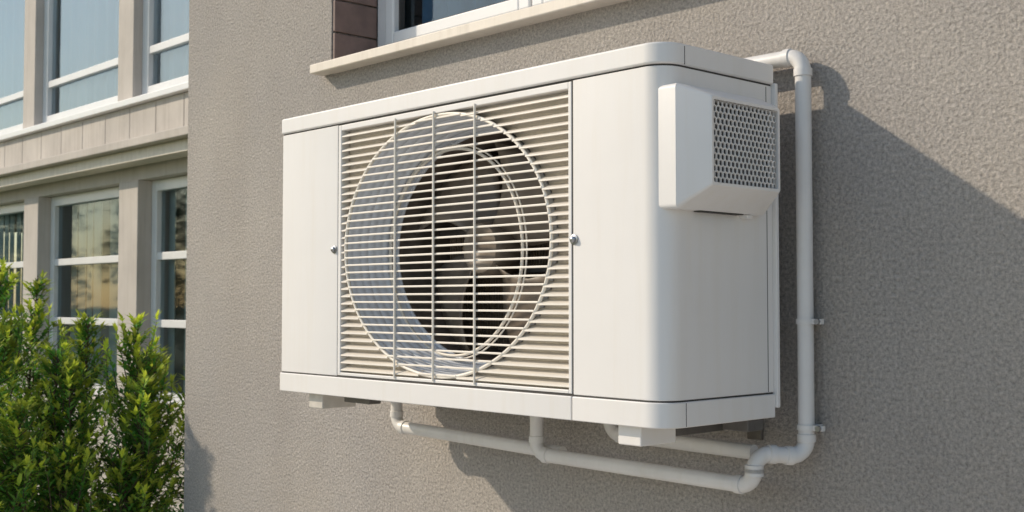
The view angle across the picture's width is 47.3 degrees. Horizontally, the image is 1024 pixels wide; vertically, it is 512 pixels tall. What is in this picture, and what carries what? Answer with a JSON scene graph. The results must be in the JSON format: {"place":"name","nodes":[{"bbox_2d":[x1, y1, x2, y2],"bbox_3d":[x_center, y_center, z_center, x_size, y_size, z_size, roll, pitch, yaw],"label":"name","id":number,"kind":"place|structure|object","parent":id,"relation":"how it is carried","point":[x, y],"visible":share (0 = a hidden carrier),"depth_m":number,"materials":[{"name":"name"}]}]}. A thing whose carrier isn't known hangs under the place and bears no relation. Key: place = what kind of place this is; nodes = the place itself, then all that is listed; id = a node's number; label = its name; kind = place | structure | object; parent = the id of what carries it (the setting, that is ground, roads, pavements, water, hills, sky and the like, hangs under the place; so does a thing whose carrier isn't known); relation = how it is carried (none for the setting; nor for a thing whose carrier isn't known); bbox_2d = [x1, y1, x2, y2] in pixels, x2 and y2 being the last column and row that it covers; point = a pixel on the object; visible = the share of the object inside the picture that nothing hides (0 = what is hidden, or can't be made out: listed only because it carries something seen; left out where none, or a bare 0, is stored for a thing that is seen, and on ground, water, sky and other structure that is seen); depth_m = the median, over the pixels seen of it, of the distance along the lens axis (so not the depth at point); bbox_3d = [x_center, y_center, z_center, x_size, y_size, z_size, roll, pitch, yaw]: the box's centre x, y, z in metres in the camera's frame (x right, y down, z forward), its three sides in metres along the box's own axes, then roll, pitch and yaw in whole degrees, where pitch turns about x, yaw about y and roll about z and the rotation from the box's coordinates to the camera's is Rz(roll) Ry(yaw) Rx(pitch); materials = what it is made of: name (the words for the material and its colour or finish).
{"place":"outdoors","nodes":[
{"label":"outdoors","id":0,"kind":"place"},
{"bbox_2d":[3,232,21,307],"label":"sky","id":1,"kind":"structure","parent":0,"point":[15,234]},
{"label":"ground","id":2,"kind":"structure","parent":0,"visible":0},
{"bbox_2d":[0,256,123,511],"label":"shrub","id":3,"kind":"object","parent":2,"relation":"on","point":[17,492],"visible":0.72,"depth_m":5.20,"materials":[{"name":"green plant"}]},
{"bbox_2d":[0,0,187,511],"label":"wing wall","id":4,"kind":"structure","parent":2,"relation":"on","point":[134,184],"depth_m":8.82,"materials":[{"name":"beige paint"}]},
{"bbox_2d":[0,91,22,134],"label":"window frame","id":5,"kind":"object","parent":4,"relation":"attached to","point":[12,98],"visible":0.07,"depth_m":10.65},
{"bbox_2d":[0,0,24,129],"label":"window curtain","id":6,"kind":"object","parent":5,"relation":"hanging from","point":[12,19],"depth_m":11.01,"materials":[{"name":"fabric"}]},
{"bbox_2d":[0,202,23,376],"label":"window frame","id":7,"kind":"object","parent":4,"relation":"attached to","point":[11,209],"visible":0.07,"depth_m":10.72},
{"bbox_2d":[42,0,117,122],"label":"window frame","id":8,"kind":"object","parent":4,"relation":"attached to","point":[51,83],"visible":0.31,"depth_m":10.04,"materials":[{"name":"white plastic"}]},
{"bbox_2d":[58,0,118,112],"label":"window curtain","id":9,"kind":"object","parent":8,"relation":"hanging from","point":[89,33],"depth_m":9.70,"materials":[{"name":"fabric"}]},
{"bbox_2d":[48,187,118,396],"bbox_3d":[-3.411,0.293,9.498,0.070,1.637,1.580,2,-3,-43],"label":"window frame","id":10,"kind":"object","parent":4,"relation":"attached to","point":[57,262],"visible":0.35,"depth_m":9.98,"materials":[{"name":"white plastic"}]},
{"bbox_2d":[0,188,186,392],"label":"window blinds","id":11,"kind":"object","parent":4,"relation":"attached to","point":[80,245],"depth_m":9.71,"materials":[{"name":"fabric"}]},
{"bbox_2d":[0,138,187,191],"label":"wing ledge trim","id":12,"kind":"structure","parent":4,"relation":"attached to","point":[149,155],"depth_m":8.78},
{"bbox_2d":[0,125,187,177],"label":"wing ledge","id":13,"kind":"object","parent":4,"relation":"attached to","point":[165,136],"depth_m":8.57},
{"bbox_3d":[-4.647,-0.868,10.805,0.275,0.282,13.010,2,-3,-43],"label":"stone band backing","id":14,"kind":"object","parent":13,"relation":"on","visible":0},
{"bbox_2d":[0,92,187,167],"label":"stone band","id":15,"kind":"object","parent":14,"relation":"on","point":[167,113],"visible":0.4,"depth_m":9.00,"materials":[{"name":"beige stone"}]},
{"bbox_2d":[0,82,187,142],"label":"sill","id":16,"kind":"structure","parent":4,"relation":"attached to","point":[134,101],"depth_m":8.92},
{"bbox_2d":[4,189,185,231],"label":"wing floor","id":17,"kind":"structure","parent":4,"relation":"attached to","point":[180,201],"depth_m":12.94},
{"bbox_2d":[142,0,188,94],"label":"window frame","id":18,"kind":"object","parent":4,"relation":"attached to","point":[151,49],"visible":0.24,"depth_m":8.66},
{"bbox_2d":[157,0,188,83],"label":"window curtain","id":19,"kind":"object","parent":18,"relation":"hanging from","point":[172,18],"depth_m":8.60,"materials":[{"name":"fabric"}]},
{"bbox_2d":[150,175,186,405],"bbox_3d":[-2.113,0.239,8.111,0.070,1.637,1.580,2,-3,-43],"label":"window frame","id":20,"kind":"object","parent":4,"relation":"attached to","point":[159,254],"visible":0.28,"depth_m":8.63,"materials":[{"name":"white plastic"}]},
{"bbox_2d":[19,309,184,511],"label":"shrub","id":21,"kind":"object","parent":2,"relation":"on","point":[138,480],"visible":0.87,"depth_m":5.05,"materials":[{"name":"green plant"}]},
{"bbox_2d":[70,215,184,392],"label":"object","id":22,"kind":"object","parent":2,"relation":"on","point":[179,296],"depth_m":13.84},
{"bbox_2d":[184,0,1023,511],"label":"stucco wall","id":23,"kind":"structure","parent":2,"relation":"on","point":[918,220],"depth_m":2.76,"materials":[{"name":"beige paint"}]},
{"bbox_2d":[333,0,376,58],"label":"reveal boards","id":24,"kind":"object","parent":23,"relation":"attached to","point":[354,19],"visible":0.77,"depth_m":4.22,"materials":[{"name":"brown wood"}]},
{"bbox_2d":[378,0,385,46],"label":"casement window frame","id":25,"kind":"object","parent":23,"relation":"attached to","point":[381,20],"depth_m":4.27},
{"bbox_2d":[399,0,507,29],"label":"glazing gasket","id":26,"kind":"object","parent":25,"relation":"attached to","point":[401,14],"visible":0.21,"depth_m":4.22,"materials":[{"name":"black rubber"}]},
{"bbox_2d":[385,0,553,44],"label":"casement sash","id":27,"kind":"object","parent":25,"relation":"in","point":[394,33],"visible":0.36,"depth_m":4.00,"materials":[{"name":"white plastic"}]},
{"bbox_2d":[405,0,421,27],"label":"room side wall","id":28,"kind":"structure","parent":23,"relation":"attached to","point":[413,12],"depth_m":5.30,"materials":[{"name":"grey paint"}]},
{"bbox_2d":[422,0,505,23],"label":"blue curtain","id":29,"kind":"object","parent":23,"relation":"hanging from","point":[432,10],"depth_m":4.17,"materials":[{"name":"fabric"}]},
{"bbox_2d":[310,0,628,75],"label":"window sill","id":30,"kind":"structure","parent":23,"relation":"attached to","point":[539,13],"depth_m":3.56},
{"bbox_2d":[280,42,779,446],"bbox_3d":[0.013,0.013,3.071,0.494,0.873,1.557,2,-3,-43],"label":"air conditioner","id":31,"kind":"object","parent":23,"relation":"attached to","point":[593,238],"visible":1,"depth_m":2.66,"materials":[{"name":"beige plastic"}]},
{"bbox_2d":[390,48,825,493],"bbox_3d":[0.156,0.048,3.154,0.170,1.023,1.498,2,-3,-43],"label":"drain pipe","id":32,"kind":"object","parent":23,"relation":"attached to","point":[536,446],"visible":0.91,"depth_m":2.67,"materials":[{"name":"white plastic"}]}
]}

